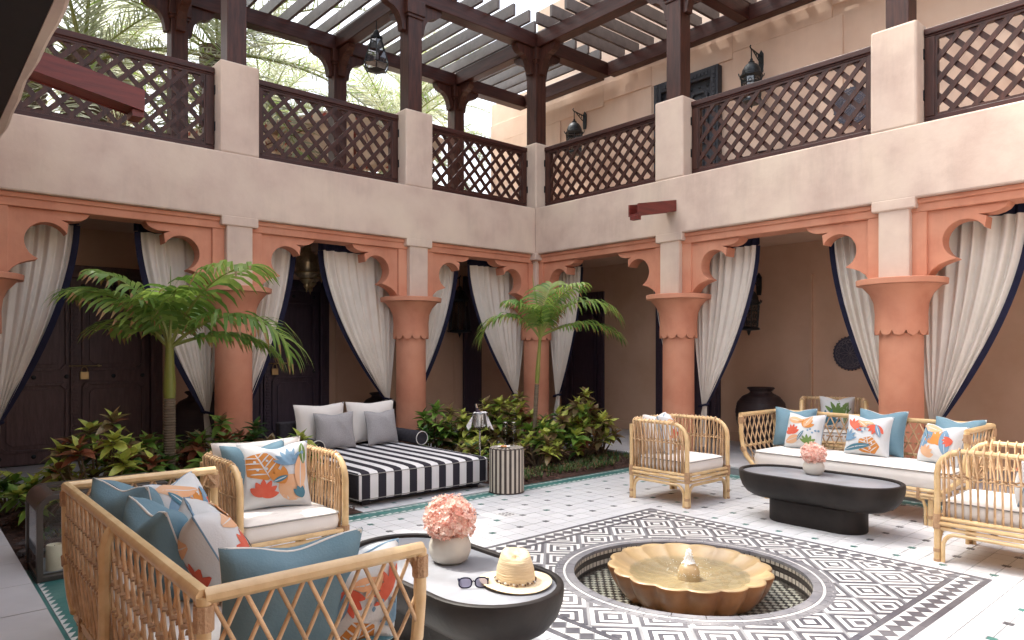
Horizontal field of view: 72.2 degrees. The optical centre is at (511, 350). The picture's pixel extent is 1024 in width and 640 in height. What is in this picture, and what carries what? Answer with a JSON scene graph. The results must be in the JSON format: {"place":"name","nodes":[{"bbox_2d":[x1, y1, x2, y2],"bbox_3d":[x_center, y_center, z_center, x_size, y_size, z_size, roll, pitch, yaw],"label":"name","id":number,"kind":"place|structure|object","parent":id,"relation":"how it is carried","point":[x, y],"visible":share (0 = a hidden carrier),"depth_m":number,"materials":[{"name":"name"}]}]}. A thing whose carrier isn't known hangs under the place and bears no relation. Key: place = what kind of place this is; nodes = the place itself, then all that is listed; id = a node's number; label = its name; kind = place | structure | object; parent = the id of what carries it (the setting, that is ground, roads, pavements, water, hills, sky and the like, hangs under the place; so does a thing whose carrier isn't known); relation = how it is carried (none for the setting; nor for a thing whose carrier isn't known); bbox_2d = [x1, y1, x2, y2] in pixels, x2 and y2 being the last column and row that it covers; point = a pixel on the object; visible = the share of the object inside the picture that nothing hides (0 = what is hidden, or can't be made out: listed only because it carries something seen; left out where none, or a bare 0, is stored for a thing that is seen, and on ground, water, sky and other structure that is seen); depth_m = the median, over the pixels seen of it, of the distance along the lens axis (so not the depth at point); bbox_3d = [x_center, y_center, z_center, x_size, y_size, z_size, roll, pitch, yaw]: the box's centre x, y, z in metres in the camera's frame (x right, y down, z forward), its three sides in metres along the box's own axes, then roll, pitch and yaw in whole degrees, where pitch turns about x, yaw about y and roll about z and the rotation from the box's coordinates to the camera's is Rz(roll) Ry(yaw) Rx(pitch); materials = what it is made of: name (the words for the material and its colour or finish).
{"place":"outdoors","nodes":[
{"label":"outdoors","id":0,"kind":"place"},
{"bbox_2d":[0,529,64,639],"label":"walkway","id":1,"kind":"structure","parent":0,"point":[25,614],"depth_m":3.84,"materials":[{"name":"tile"}]},
{"bbox_2d":[0,0,69,136],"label":"arcade building","id":2,"kind":"structure","parent":1,"relation":"on","point":[28,28],"depth_m":3.49,"materials":[{"name":"paint"}]},
{"bbox_2d":[28,52,144,122],"bbox_3d":[-3.026,-1.851,4.887,0.810,0.333,0.216,0,0,-41],"label":"waterspout","id":3,"kind":"object","parent":2,"relation":"attached to","point":[70,78],"visible":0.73,"depth_m":4.88,"materials":[{"name":"red wood"}]},
{"bbox_2d":[46,0,557,193],"label":"sky","id":4,"kind":"structure","parent":0,"point":[483,119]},
{"bbox_2d":[0,423,618,507],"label":"walkway","id":5,"kind":"structure","parent":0,"point":[30,469],"depth_m":8.34,"materials":[{"name":"tile"}]},
{"bbox_2d":[0,271,24,333],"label":"column","id":6,"kind":"structure","parent":5,"relation":"on","point":[8,280],"depth_m":6.72,"materials":[{"name":"orange paint"}]},
{"bbox_2d":[0,59,534,303],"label":"arcade building","id":7,"kind":"structure","parent":6,"relation":"on","point":[233,197],"depth_m":8.18,"materials":[{"name":"paint"}]},
{"bbox_2d":[14,27,214,149],"bbox_3d":[-4.226,-2.769,7.496,2.025,0.990,0.111,0,0,-41],"label":"lattice railing","id":8,"kind":"object","parent":7,"relation":"on","point":[73,42],"visible":0.61,"depth_m":7.63,"materials":[{"name":"brown wood"}]},
{"bbox_2d":[259,79,398,182],"bbox_3d":[-2.364,-2.769,9.127,2.025,0.990,0.111,0,0,-41],"label":"lattice railing","id":9,"kind":"object","parent":7,"relation":"on","point":[388,120],"visible":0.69,"depth_m":9.08,"materials":[{"name":"brown wood"}]},
{"bbox_2d":[432,124,527,206],"bbox_3d":[-0.522,-2.769,10.741,1.972,0.990,0.111,0,0,-41],"label":"lattice railing","id":10,"kind":"object","parent":7,"relation":"on","point":[470,140],"visible":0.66,"depth_m":10.74,"materials":[{"name":"brown wood"}]},
{"bbox_2d":[175,390,213,456],"bbox_3d":[-4.044,0.968,9.121,0.700,0.878,0.700,0,0,-41],"label":"urn","id":11,"kind":"object","parent":5,"relation":"on","point":[189,416],"visible":0.32,"depth_m":8.81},
{"bbox_2d":[198,285,271,440],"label":"column","id":12,"kind":"structure","parent":5,"relation":"on","point":[233,385],"depth_m":8.12,"materials":[{"name":"orange paint"}]},
{"bbox_2d":[75,228,523,441],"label":"back wall","id":13,"kind":"structure","parent":5,"relation":"on","point":[102,248],"depth_m":11.49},
{"bbox_2d":[0,265,162,466],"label":"carved door","id":14,"kind":"structure","parent":13,"relation":"attached to","point":[70,383],"depth_m":8.95,"materials":[{"name":"brown wood"}]},
{"bbox_2d":[0,286,69,466],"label":"door leaf","id":15,"kind":"structure","parent":14,"relation":"in","point":[41,412],"depth_m":8.68,"materials":[{"name":"brown wood"}]},
{"bbox_2d":[80,279,148,459],"bbox_3d":[-5.218,0.247,9.197,0.861,2.304,0.078,0,0,-41],"label":"door leaf","id":16,"kind":"structure","parent":14,"relation":"in","point":[122,379],"depth_m":9.17,"materials":[{"name":"brown wood"}]},
{"bbox_2d":[213,279,328,440],"bbox_3d":[-3.660,0.160,10.515,1.965,2.480,0.150,0,0,-41],"label":"carved door","id":17,"kind":"structure","parent":13,"relation":"attached to","point":[280,393],"depth_m":10.86,"materials":[{"name":"black wood"}]},
{"bbox_2d":[271,291,318,438],"bbox_3d":[-3.367,0.244,10.818,0.831,2.312,0.078,0,0,-41],"label":"door leaf","id":18,"kind":"structure","parent":17,"relation":"in","point":[288,390],"depth_m":10.85,"materials":[{"name":"black wood"}]},
{"bbox_2d":[336,274,812,410],"bbox_3d":[0.888,0.081,11.493,7.202,2.322,1.866,0,0,10],"label":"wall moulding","id":19,"kind":"object","parent":13,"relation":"attached to","point":[810,335],"depth_m":9.96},
{"bbox_2d":[380,296,440,443],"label":"column","id":20,"kind":"structure","parent":5,"relation":"on","point":[410,314],"depth_m":9.74,"materials":[{"name":"orange paint"}]},
{"bbox_2d":[463,276,481,419],"bbox_3d":[-0.729,0.028,12.974,0.405,2.756,0.070,0,0,-41],"label":"door","id":21,"kind":"structure","parent":5,"relation":"on","point":[472,376],"depth_m":12.91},
{"bbox_2d":[468,289,478,414],"bbox_3d":[-0.710,0.028,12.952,0.255,2.307,0.011,0,0,-41],"label":"door panel","id":22,"kind":"structure","parent":21,"relation":"in","point":[473,352],"depth_m":12.93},
{"bbox_2d":[510,304,559,432],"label":"column","id":23,"kind":"structure","parent":5,"relation":"on","point":[529,338],"depth_m":11.36,"materials":[{"name":"orange paint"}]},
{"bbox_2d":[78,218,599,267],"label":"ceiling","id":24,"kind":"structure","parent":0,"point":[106,225],"depth_m":8.86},
{"bbox_2d":[0,223,79,424],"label":"curtain","id":25,"kind":"object","parent":24,"relation":"hanging from","point":[29,319],"visible":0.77,"depth_m":7.23,"materials":[{"name":"beige fabric"}]},
{"bbox_2d":[134,223,214,450],"bbox_3d":[-3.830,-0.118,8.192,1.053,2.847,0.135,0,0,-41],"label":"curtain","id":26,"kind":"object","parent":24,"relation":"hanging from","point":[195,364],"visible":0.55,"depth_m":8.17,"materials":[{"name":"beige fabric"}]},
{"bbox_2d":[252,248,295,400],"bbox_3d":[-3.151,-0.118,8.787,0.933,2.847,0.135,0,0,-41],"label":"curtain","id":27,"kind":"object","parent":24,"relation":"hanging from","point":[274,304],"visible":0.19,"depth_m":8.91,"materials":[{"name":"beige fabric"}]},
{"bbox_2d":[294,245,318,291],"bbox_3d":[-2.853,-1.169,9.765,0.349,0.746,0.349,0,0,-41],"label":"pierced lantern","id":28,"kind":"object","parent":24,"relation":"hanging from","point":[307,268],"visible":0.87,"depth_m":9.67,"materials":[{"name":"gold metal"}]},
{"bbox_2d":[318,243,395,400],"bbox_3d":[-2.065,-0.118,9.738,1.309,2.847,0.135,0,0,-41],"label":"curtain","id":29,"kind":"object","parent":24,"relation":"hanging from","point":[362,313],"visible":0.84,"depth_m":9.73,"materials":[{"name":"beige fabric"}]},
{"bbox_2d":[426,265,457,380],"bbox_3d":[-1.244,-0.118,10.457,1.053,2.847,0.135,0,0,-41],"label":"curtain","id":30,"kind":"object","parent":24,"relation":"hanging from","point":[439,315],"visible":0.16,"depth_m":10.60,"materials":[{"name":"beige fabric"}]},
{"bbox_2d":[467,259,522,418],"bbox_3d":[-0.232,-0.118,11.345,1.294,2.847,0.135,0,0,-41],"label":"curtain","id":31,"kind":"object","parent":24,"relation":"hanging from","point":[490,290],"visible":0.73,"depth_m":11.35,"materials":[{"name":"beige fabric"}]},
{"bbox_2d":[140,0,916,189],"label":"pergola","id":32,"kind":"object","parent":24,"relation":"on","point":[510,63],"visible":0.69,"depth_m":11.09,"materials":[{"name":"brown wood"}]},
{"bbox_2d":[25,467,1023,639],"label":"courtyard floor","id":33,"kind":"structure","parent":0,"point":[993,609],"depth_m":6.01,"materials":[{"name":"tile"}]},
{"bbox_2d":[25,472,170,583],"bbox_3d":[-2.902,1.220,4.986,0.852,0.561,0.525,0,0,-41],"label":"console table","id":34,"kind":"object","parent":33,"relation":"on","point":[36,494],"visible":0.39,"depth_m":4.67,"materials":[{"name":"metal"}]},
{"bbox_2d":[0,495,361,569],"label":"planting bed","id":35,"kind":"object","parent":33,"relation":"on","point":[16,533],"visible":0.06,"depth_m":5.73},
{"bbox_2d":[0,464,78,524],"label":"croton shrub","id":36,"kind":"object","parent":35,"relation":"on","point":[19,492],"visible":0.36,"depth_m":5.82,"materials":[{"name":"green plant"}]},
{"bbox_2d":[38,406,172,509],"bbox_3d":[-3.475,0.976,5.978,1.022,1.010,0.961,0,0,-41],"label":"croton shrub","id":37,"kind":"object","parent":35,"relation":"on","point":[119,462],"visible":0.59,"depth_m":5.86,"materials":[{"name":"green plant"}]},
{"bbox_2d":[43,259,314,483],"bbox_3d":[-3.249,0.315,6.797,2.555,2.280,1.379,0,0,3],"label":"palm tree","id":38,"kind":"object","parent":35,"relation":"on","point":[157,314],"visible":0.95,"depth_m":6.71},
{"bbox_2d":[176,413,242,468],"bbox_3d":[-3.047,1.063,7.272,0.793,0.835,0.849,0,0,-41],"label":"croton shrub","id":39,"kind":"object","parent":35,"relation":"on","point":[198,444],"visible":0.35,"depth_m":7.27,"materials":[{"name":"green plant"}]},
{"bbox_2d":[60,466,427,639],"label":"rattan sofa","id":40,"kind":"object","parent":33,"relation":"on","point":[111,594],"visible":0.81,"depth_m":2.37,"materials":[{"name":"wicker"}]},
{"bbox_2d":[90,477,164,560],"bbox_3d":[-1.814,0.821,3.353,0.450,0.420,0.238,0,16,31],"label":"pillow","id":41,"kind":"object","parent":40,"relation":"on","point":[110,496],"visible":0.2,"depth_m":3.27,"materials":[{"name":"blue fabric"}]},
{"bbox_2d":[123,496,192,601],"bbox_3d":[-1.448,0.826,2.932,0.450,0.420,0.241,0,20,45],"label":"pillow","id":42,"kind":"object","parent":40,"relation":"on","point":[156,525],"visible":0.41,"depth_m":2.78,"materials":[{"name":"blue fabric"}]},
{"bbox_2d":[143,471,208,510],"bbox_3d":[-1.690,0.836,3.558,0.254,0.390,0.405,-16,-2,7],"label":"pillow","id":43,"kind":"object","parent":40,"relation":"on","point":[186,485],"visible":0.27,"depth_m":3.50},
{"bbox_2d":[178,497,250,602],"bbox_3d":[-1.233,0.831,2.917,0.255,0.435,0.435,-31,15,-26],"label":"pillow","id":44,"kind":"object","parent":40,"relation":"on","point":[208,530],"visible":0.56,"depth_m":2.74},
{"bbox_2d":[218,527,362,639],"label":"pillow","id":45,"kind":"object","parent":40,"relation":"on","point":[238,563],"visible":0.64,"depth_m":2.21,"materials":[{"name":"blue fabric"}]},
{"bbox_2d":[333,538,398,639],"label":"pillow","id":46,"kind":"object","parent":40,"relation":"on","point":[360,595],"visible":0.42,"depth_m":2.35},
{"bbox_2d":[200,444,349,547],"bbox_3d":[-1.592,1.089,4.697,0.759,0.822,0.734,0,0,-41],"label":"tub chair","id":47,"kind":"object","parent":33,"relation":"on","point":[276,525],"visible":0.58,"depth_m":4.54,"materials":[{"name":"wicker"}]},
{"bbox_2d":[236,440,311,510],"bbox_3d":[-1.604,0.843,4.737,0.465,0.450,0.228,0,-20,-27],"label":"pillow","id":48,"kind":"object","parent":47,"relation":"on","point":[276,477],"visible":0.96,"depth_m":4.66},
{"bbox_2d":[276,421,487,505],"bbox_3d":[-1.506,1.170,7.931,1.630,0.659,2.016,0,0,-41],"label":"daybed","id":49,"kind":"object","parent":33,"relation":"on","point":[385,470],"visible":0.66,"depth_m":7.37,"materials":[{"name":"multicoloured fabric"}]},
{"bbox_2d":[293,402,343,439],"bbox_3d":[-2.271,0.891,8.324,0.660,0.518,0.196,0,-7,-44],"label":"back cushion","id":50,"kind":"object","parent":49,"relation":"on","point":[304,417],"visible":0.43,"depth_m":8.16,"materials":[{"name":"grey fabric"}]},
{"bbox_2d":[313,411,355,448],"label":"pillow","id":51,"kind":"object","parent":49,"relation":"on","point":[333,431],"visible":0.93,"depth_m":8.15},
{"bbox_2d":[345,400,392,442],"bbox_3d":[-1.760,0.891,8.771,0.660,0.517,0.196,0,-7,-38],"label":"back cushion","id":52,"kind":"object","parent":49,"relation":"on","point":[359,425],"visible":0.4,"depth_m":8.62,"materials":[{"name":"grey fabric"}]},
{"bbox_2d":[364,409,397,445],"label":"pillow","id":53,"kind":"object","parent":49,"relation":"on","point":[381,427],"visible":1,"depth_m":8.53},
{"bbox_2d":[359,533,563,639],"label":"oval table","id":54,"kind":"object","parent":33,"relation":"on","point":[454,610],"visible":0.56,"depth_m":3.10,"materials":[{"name":"stone"}]},
{"bbox_2d":[422,493,476,564],"bbox_3d":[-0.321,0.916,3.635,0.292,0.356,0.283,0,0,-41],"label":"flower pot","id":55,"kind":"object","parent":54,"relation":"on","point":[449,521],"visible":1,"depth_m":3.56,"materials":[{"name":"pink plant"}]},
{"bbox_2d":[480,547,551,594],"bbox_3d":[0.016,1.012,3.295,0.328,0.152,0.356,0,0,-41],"label":"straw hat","id":56,"kind":"object","parent":54,"relation":"on","point":[515,573],"visible":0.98,"depth_m":3.23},
{"bbox_2d":[489,445,523,494],"bbox_3d":[-0.056,1.263,7.450,0.378,0.474,0.378,0,0,-41],"label":"striped stool","id":57,"kind":"object","parent":33,"relation":"on","point":[506,471],"visible":0.91,"depth_m":7.29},
{"bbox_2d":[483,447,629,484],"bbox_3d":[0.151,1.460,9.364,2.610,0.080,2.343,0,0,-41],"label":"planting bed","id":58,"kind":"object","parent":33,"relation":"on","point":[569,473],"visible":0.17,"depth_m":8.67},
{"bbox_2d":[43,450,629,540],"bbox_3d":[-0.987,1.425,7.466,6.821,0.090,1.016,0,0,-41],"label":"ground cover","id":59,"kind":"object","parent":58,"relation":"on","point":[580,463],"visible":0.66,"depth_m":8.65,"materials":[{"name":"green plant"}]},
{"bbox_2d":[413,399,458,449],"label":"croton shrub","id":60,"kind":"object","parent":58,"relation":"on","point":[427,425],"visible":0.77,"depth_m":9.08,"materials":[{"name":"green plant"}]},
{"bbox_2d":[429,402,488,452],"bbox_3d":[-0.734,1.083,9.283,0.898,0.795,0.794,0,0,1],"label":"croton shrub","id":61,"kind":"object","parent":58,"relation":"on","point":[461,421],"visible":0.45,"depth_m":9.16,"materials":[{"name":"green plant"}]},
{"bbox_2d":[468,395,524,456],"bbox_3d":[-0.220,1.039,9.457,0.886,0.883,0.876,0,0,35],"label":"croton shrub","id":62,"kind":"object","parent":58,"relation":"on","point":[497,426],"visible":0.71,"depth_m":9.36,"materials":[{"name":"green plant"}]},
{"bbox_2d":[509,429,570,466],"bbox_3d":[0.305,1.239,8.784,0.806,0.482,0.658,0,0,30],"label":"croton shrub","id":63,"kind":"object","parent":58,"relation":"on","point":[545,448],"visible":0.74,"depth_m":8.73,"materials":[{"name":"green plant"}]},
{"bbox_2d":[473,277,628,462],"bbox_3d":[0.486,0.240,9.109,2.044,2.430,0.971,0,0,7],"label":"palm tree","id":64,"kind":"object","parent":58,"relation":"on","point":[542,317],"visible":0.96,"depth_m":9.10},
{"bbox_2d":[517,405,590,462],"bbox_3d":[0.538,1.097,9.171,0.907,0.766,0.962,0,0,-25],"label":"croton shrub","id":65,"kind":"object","parent":58,"relation":"on","point":[552,426],"visible":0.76,"depth_m":9.02,"materials":[{"name":"green plant"}]},
{"bbox_2d":[555,386,615,458],"bbox_3d":[0.969,0.986,9.470,0.823,0.988,0.810,0,0,-41],"label":"croton shrub","id":66,"kind":"object","parent":58,"relation":"on","point":[586,416],"visible":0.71,"depth_m":9.34,"materials":[{"name":"green plant"}]},
{"bbox_2d":[629,413,729,508],"bbox_3d":[1.698,1.089,7.145,0.759,0.822,0.734,0,0,-41],"label":"tub chair","id":67,"kind":"object","parent":33,"relation":"on","point":[685,463],"visible":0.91,"depth_m":7.00,"materials":[{"name":"wicker"}]},
{"bbox_2d":[554,538,836,625],"bbox_3d":[1.187,1.573,4.716,1.800,0.154,1.800,0,0,-41],"label":"pool basin","id":68,"kind":"object","parent":33,"relation":"in","point":[589,576],"visible":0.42,"depth_m":4.71,"materials":[{"name":"grey tile"}]},
{"bbox_2d":[607,543,774,615],"bbox_3d":[1.187,1.490,4.716,1.085,0.316,1.085,0,0,-41],"label":"fountain bowl","id":69,"kind":"object","parent":68,"relation":"on","point":[694,579],"visible":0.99,"depth_m":4.64,"materials":[{"name":"ceramic"}]},
{"bbox_2d":[484,508,991,639],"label":"mosaic rug","id":70,"kind":"object","parent":33,"relation":"on","point":[880,598],"visible":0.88,"depth_m":4.38,"materials":[{"name":"tile"}]},
{"bbox_2d":[739,464,905,534],"bbox_3d":[2.619,1.287,6.035,0.660,0.426,1.380,0,0,-41],"label":"oval table","id":71,"kind":"object","parent":33,"relation":"on","point":[842,503],"visible":1,"depth_m":5.82,"materials":[{"name":"stone"}]},
{"bbox_2d":[799,441,826,474],"bbox_3d":[2.657,0.948,6.184,0.238,0.292,0.236,0,0,-41],"label":"flower pot","id":72,"kind":"object","parent":71,"relation":"on","point":[814,457],"visible":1,"depth_m":6.12,"materials":[{"name":"pink plant"}]},
{"bbox_2d":[738,409,996,526],"bbox_3d":[3.333,1.075,6.780,0.790,0.851,2.110,0,0,-41],"label":"rattan sofa","id":73,"kind":"object","parent":33,"relation":"on","point":[911,474],"visible":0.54,"depth_m":6.52,"materials":[{"name":"wicker"}]},
{"bbox_2d":[784,412,826,447],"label":"pillow","id":74,"kind":"object","parent":73,"relation":"on","point":[802,430],"visible":0.91,"depth_m":7.17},
{"bbox_2d":[844,414,893,457],"bbox_3d":[3.463,0.833,6.828,0.420,0.407,0.257,0,-20,47],"label":"pillow","id":75,"kind":"object","parent":73,"relation":"on","point":[864,436],"visible":1,"depth_m":6.73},
{"bbox_2d":[860,408,908,457],"bbox_3d":[3.608,0.806,6.867,0.235,0.451,0.465,17,-10,-36],"label":"pillow","id":76,"kind":"object","parent":73,"relation":"on","point":[896,444],"visible":0.47,"depth_m":6.70,"materials":[{"name":"blue fabric"}]},
{"bbox_2d":[917,423,968,467],"bbox_3d":[3.871,0.852,6.322,0.247,0.378,0.390,26,-10,-21],"label":"pillow","id":77,"kind":"object","parent":73,"relation":"on","point":[937,442],"visible":0.79,"depth_m":6.24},
{"bbox_2d":[933,439,1023,562],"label":"tub chair","id":78,"kind":"object","parent":33,"relation":"on","point":[973,510],"visible":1,"depth_m":4.87,"materials":[{"name":"wicker"}]},
{"bbox_2d":[583,231,822,265],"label":"ceiling","id":79,"kind":"structure","parent":0,"point":[790,238],"depth_m":10.00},
{"bbox_2d":[551,263,582,419],"bbox_3d":[0.840,-0.118,11.445,0.135,2.847,0.813,0,0,-41],"label":"curtain","id":80,"kind":"object","parent":79,"relation":"hanging from","point":[561,344],"visible":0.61,"depth_m":11.44,"materials":[{"name":"beige fabric"}]},
{"bbox_2d":[694,238,759,446],"bbox_3d":[2.766,-0.118,9.247,0.135,2.847,1.083,0,0,-41],"label":"curtain","id":81,"kind":"object","parent":79,"relation":"hanging from","point":[723,312],"visible":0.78,"depth_m":9.24,"materials":[{"name":"beige fabric"}]},
{"bbox_2d":[491,0,1023,199],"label":"wall","id":82,"kind":"structure","parent":79,"relation":"on","point":[817,31],"depth_m":10.55,"materials":[{"name":"paint"}]},
{"bbox_2d":[654,64,721,169],"bbox_3d":[2.862,-3.337,11.533,0.132,2.325,1.245,0,0,-41],"label":"carved door","id":83,"kind":"structure","parent":82,"relation":"attached to","point":[705,82],"depth_m":11.24,"materials":[{"name":"black wood"}]},
{"bbox_2d":[829,236,878,404],"bbox_3d":[3.995,-0.118,7.845,0.135,2.847,0.933,0,0,-41],"label":"curtain","id":84,"kind":"object","parent":79,"relation":"hanging from","point":[856,307],"visible":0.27,"depth_m":7.95,"materials":[{"name":"beige fabric"}]},
{"bbox_2d":[924,203,1023,428],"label":"curtain","id":85,"kind":"object","parent":79,"relation":"hanging from","point":[970,303],"visible":0.65,"depth_m":7.12,"materials":[{"name":"beige fabric"}]},
{"bbox_2d":[562,429,1016,505],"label":"walkway","id":86,"kind":"structure","parent":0,"point":[738,459],"depth_m":9.68,"materials":[{"name":"tile"}]},
{"bbox_2d":[646,293,710,451],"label":"column","id":87,"kind":"structure","parent":86,"relation":"on","point":[678,319],"depth_m":9.25,"materials":[{"name":"orange paint"}]},
{"bbox_2d":[735,387,785,449],"bbox_3d":[3.553,0.968,10.034,0.700,0.878,0.700,0,0,-41],"label":"urn","id":88,"kind":"object","parent":86,"relation":"on","point":[759,398],"visible":0.64,"depth_m":9.82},
{"bbox_2d":[549,240,1023,454],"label":"back wall","id":89,"kind":"structure","parent":86,"relation":"on","point":[773,351],"depth_m":10.26,"materials":[{"name":"paint"}]},
{"bbox_2d":[561,291,604,421],"bbox_3d":[1.358,0.160,13.326,0.132,2.480,1.095,0,0,-41],"label":"door frame","id":90,"kind":"structure","parent":89,"relation":"attached to","point":[586,367],"depth_m":13.23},
{"bbox_2d":[569,302,597,421],"bbox_3d":[1.378,0.244,13.344,0.078,2.312,0.801,0,0,-41],"label":"door leaf","id":91,"kind":"structure","parent":90,"relation":"in","point":[583,362],"depth_m":13.30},
{"bbox_2d":[656,314,720,438],"bbox_3d":[2.900,0.160,11.566,0.132,2.480,1.245,0,0,-41],"label":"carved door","id":92,"kind":"structure","parent":89,"relation":"attached to","point":[714,408],"depth_m":11.48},
{"bbox_2d":[799,396,868,450],"bbox_3d":[3.953,0.996,8.653,0.759,0.822,0.734,0,0,24],"label":"tub chair","id":93,"kind":"object","parent":86,"relation":"on","point":[863,403],"visible":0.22,"depth_m":8.48,"materials":[{"name":"wicker"}]},
{"bbox_2d":[820,396,854,428],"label":"pillow","id":94,"kind":"object","parent":93,"relation":"on","point":[844,405],"visible":0.59,"depth_m":8.45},
{"bbox_2d":[856,275,948,458],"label":"column","id":95,"kind":"structure","parent":86,"relation":"on","point":[901,304],"depth_m":7.16,"materials":[{"name":"orange paint"}]},
{"bbox_3d":[5.906,0.336,5.255,0.858,2.143,0.858,0,0,-41],"label":"column","id":96,"kind":"object","parent":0,"visible":0},
{"bbox_2d":[518,20,1023,303],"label":"arcade building","id":97,"kind":"structure","parent":96,"relation":"on","point":[903,188],"depth_m":7.66,"materials":[{"name":"paint"}]},
{"bbox_2d":[544,113,655,205],"bbox_3d":[1.326,-2.769,10.493,0.111,0.990,2.330,0,0,-41],"label":"lattice railing","id":98,"kind":"object","parent":97,"relation":"on","point":[617,131],"visible":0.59,"depth_m":10.47,"materials":[{"name":"brown wood"}]},
{"bbox_2d":[691,46,870,173],"bbox_3d":[3.159,-2.769,8.401,0.111,0.990,2.332,0,0,-41],"label":"lattice railing","id":99,"kind":"object","parent":97,"relation":"on","point":[858,59],"visible":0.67,"depth_m":8.29,"materials":[{"name":"brown wood"}]},
{"bbox_2d":[923,0,1023,121],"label":"lattice railing","id":100,"kind":"object","parent":97,"relation":"on","point":[934,53],"visible":0.94,"depth_m":6.85,"materials":[{"name":"brown wood"}]},
{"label":"terrace floor","id":101,"kind":"structure","parent":0,"visible":0},
{"bbox_2d":[60,0,389,162],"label":"date palm","id":102,"kind":"object","parent":101,"relation":"on","point":[215,26],"visible":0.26,"depth_m":12.86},
{"bbox_2d":[265,110,444,171],"bbox_3d":[-3.242,-3.487,14.511,3.542,3.075,3.542,0,0,-19],"label":"parasol","id":103,"kind":"object","parent":101,"relation":"on","point":[353,136],"visible":0.18,"depth_m":15.11,"materials":[{"name":"beige fabric"}]},
{"bbox_2d":[295,24,490,190],"bbox_3d":[-2.698,-2.981,17.662,5.298,8.962,5.697,0,0,-41],"label":"date palm","id":104,"kind":"object","parent":101,"relation":"on","point":[368,78],"visible":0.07,"depth_m":17.04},
{"bbox_3d":[-6.935,-0.825,18.155,22.500,4.650,11.550,0,0,-41],"label":"rooftop terrace","id":105,"kind":"object","parent":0,"visible":0},
{"bbox_2d":[46,0,198,128],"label":"date palm","id":106,"kind":"object","parent":105,"relation":"on","point":[116,69],"visible":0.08,"depth_m":16.36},
{"bbox_2d":[145,0,374,128],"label":"date palm","id":107,"kind":"object","parent":105,"relation":"on","point":[294,78],"visible":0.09,"depth_m":16.95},
{"bbox_2d":[347,27,491,168],"bbox_3d":[-3.058,-4.136,22.034,5.351,11.272,5.038,0,0,31],"label":"date palm","id":108,"kind":"object","parent":105,"relation":"on","point":[435,117],"visible":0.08,"depth_m":21.84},
{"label":"ground","id":109,"kind":"structure","parent":0,"visible":0},
{"bbox_2d":[21,0,220,131],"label":"date palm","id":110,"kind":"object","parent":109,"relation":"on","point":[90,26],"visible":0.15,"depth_m":11.71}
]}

